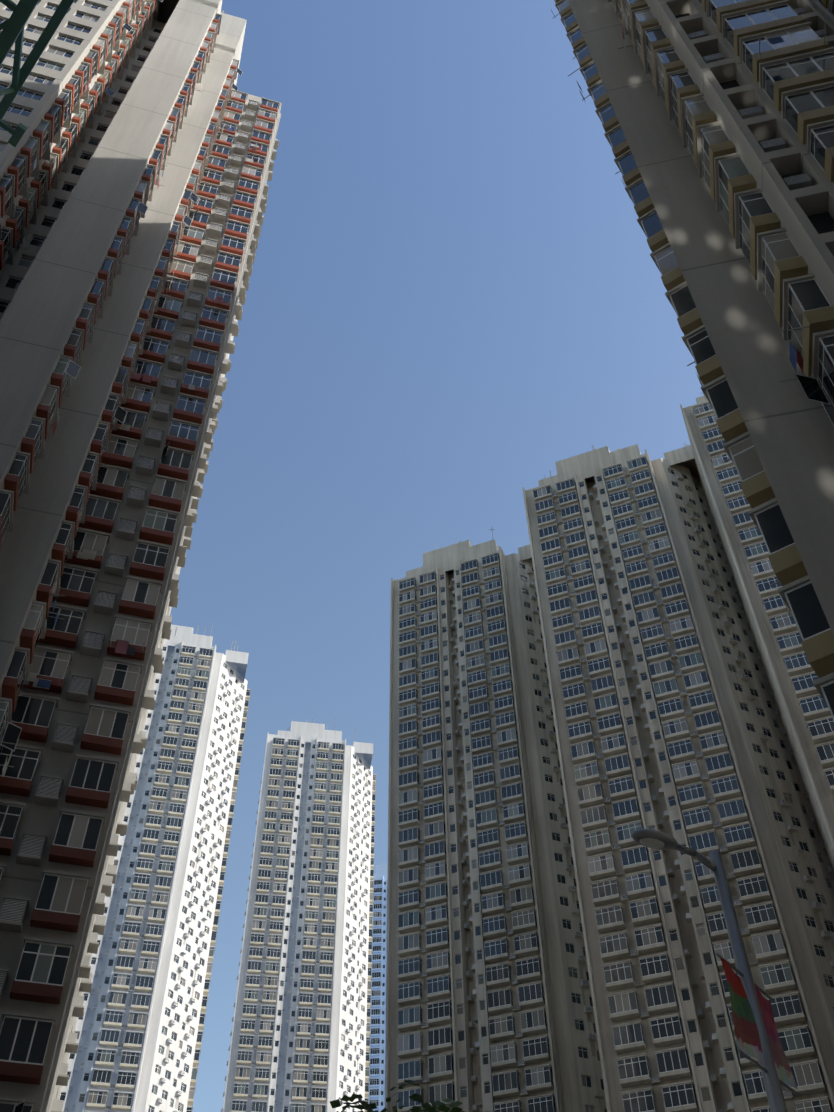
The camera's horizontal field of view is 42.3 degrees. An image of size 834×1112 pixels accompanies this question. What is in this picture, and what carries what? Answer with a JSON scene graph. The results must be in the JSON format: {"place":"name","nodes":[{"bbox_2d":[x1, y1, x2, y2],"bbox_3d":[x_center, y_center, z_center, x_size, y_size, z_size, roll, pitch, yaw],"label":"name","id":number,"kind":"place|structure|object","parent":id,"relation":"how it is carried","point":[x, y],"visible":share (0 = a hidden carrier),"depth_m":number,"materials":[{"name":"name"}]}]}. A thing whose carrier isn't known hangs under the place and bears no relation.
{"place":"outdoors","nodes":[
{"label":"outdoors","id":0,"kind":"place"},
{"bbox_2d":[59,614,250,1111],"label":"tower","id":1,"kind":"structure","parent":0,"point":[139,1027],"depth_m":170.77,"materials":[{"name":"grey concrete"}]},
{"bbox_2d":[221,716,375,1111],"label":"tower","id":2,"kind":"structure","parent":0,"point":[300,1034],"depth_m":206.90,"materials":[{"name":"grey concrete"}]},
{"bbox_2d":[368,860,387,1111],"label":"tower","id":3,"kind":"structure","parent":0,"point":[377,1050],"depth_m":309.77,"materials":[{"name":"blue"}]},
{"bbox_2d":[170,0,703,1111],"label":"sky","id":4,"kind":"structure","parent":0,"point":[455,294],"materials":[{"name":"blue"}]},
{"label":"ground","id":5,"kind":"structure","parent":0,"visible":0},
{"bbox_2d":[0,0,281,1111],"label":"tower","id":6,"kind":"structure","parent":5,"relation":"on","point":[136,168],"depth_m":58.45,"materials":[{"name":"grey concrete"}]},
{"bbox_2d":[0,0,73,146],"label":"crane","id":7,"kind":"object","parent":6,"relation":"attached to","point":[12,32],"visible":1,"depth_m":11.74,"materials":[{"name":"metal"}]},
{"bbox_2d":[330,1080,464,1111],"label":"tree","id":8,"kind":"object","parent":5,"relation":"on","point":[440,1106],"visible":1,"depth_m":24.60,"materials":[{"name":"green plant"}]},
{"bbox_2d":[385,526,606,1111],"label":"tower","id":9,"kind":"structure","parent":5,"relation":"on","point":[489,1005],"depth_m":123.41,"materials":[{"name":"grey concrete"}]},
{"bbox_2d":[522,443,833,1111],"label":"tower","id":10,"kind":"structure","parent":5,"relation":"on","point":[667,717],"depth_m":107.00,"materials":[{"name":"grey concrete"}]},
{"bbox_2d":[550,0,833,720],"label":"tower","id":11,"kind":"structure","parent":5,"relation":"on","point":[716,117],"depth_m":32.50,"materials":[{"name":"beige concrete"}]},
{"bbox_2d":[631,829,786,1111],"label":"lamp","id":12,"kind":"object","parent":5,"relation":"on","point":[654,839],"visible":1,"depth_m":12.45,"materials":[{"name":"white metal"}]},
{"bbox_2d":[715,952,767,1072],"bbox_3d":[3.496,4.904,11.578,0.060,1.091,0.700,-31,-55,24],"label":"banner","id":13,"kind":"object","parent":12,"relation":"attached to","point":[748,1042],"visible":0.85,"depth_m":11.54,"materials":[{"name":"red fabric"}]},
{"bbox_2d":[754,983,799,1095],"bbox_3d":[3.929,5.313,11.945,0.060,1.091,0.700,-31,-55,24],"label":"banner","id":14,"kind":"object","parent":12,"relation":"attached to","point":[785,1074],"visible":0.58,"depth_m":11.87,"materials":[{"name":"red fabric"}]},
{"bbox_2d":[680,393,833,870],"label":"tower","id":15,"kind":"structure","parent":5,"relation":"on","point":[806,716],"depth_m":111.14,"materials":[{"name":"grey concrete"}]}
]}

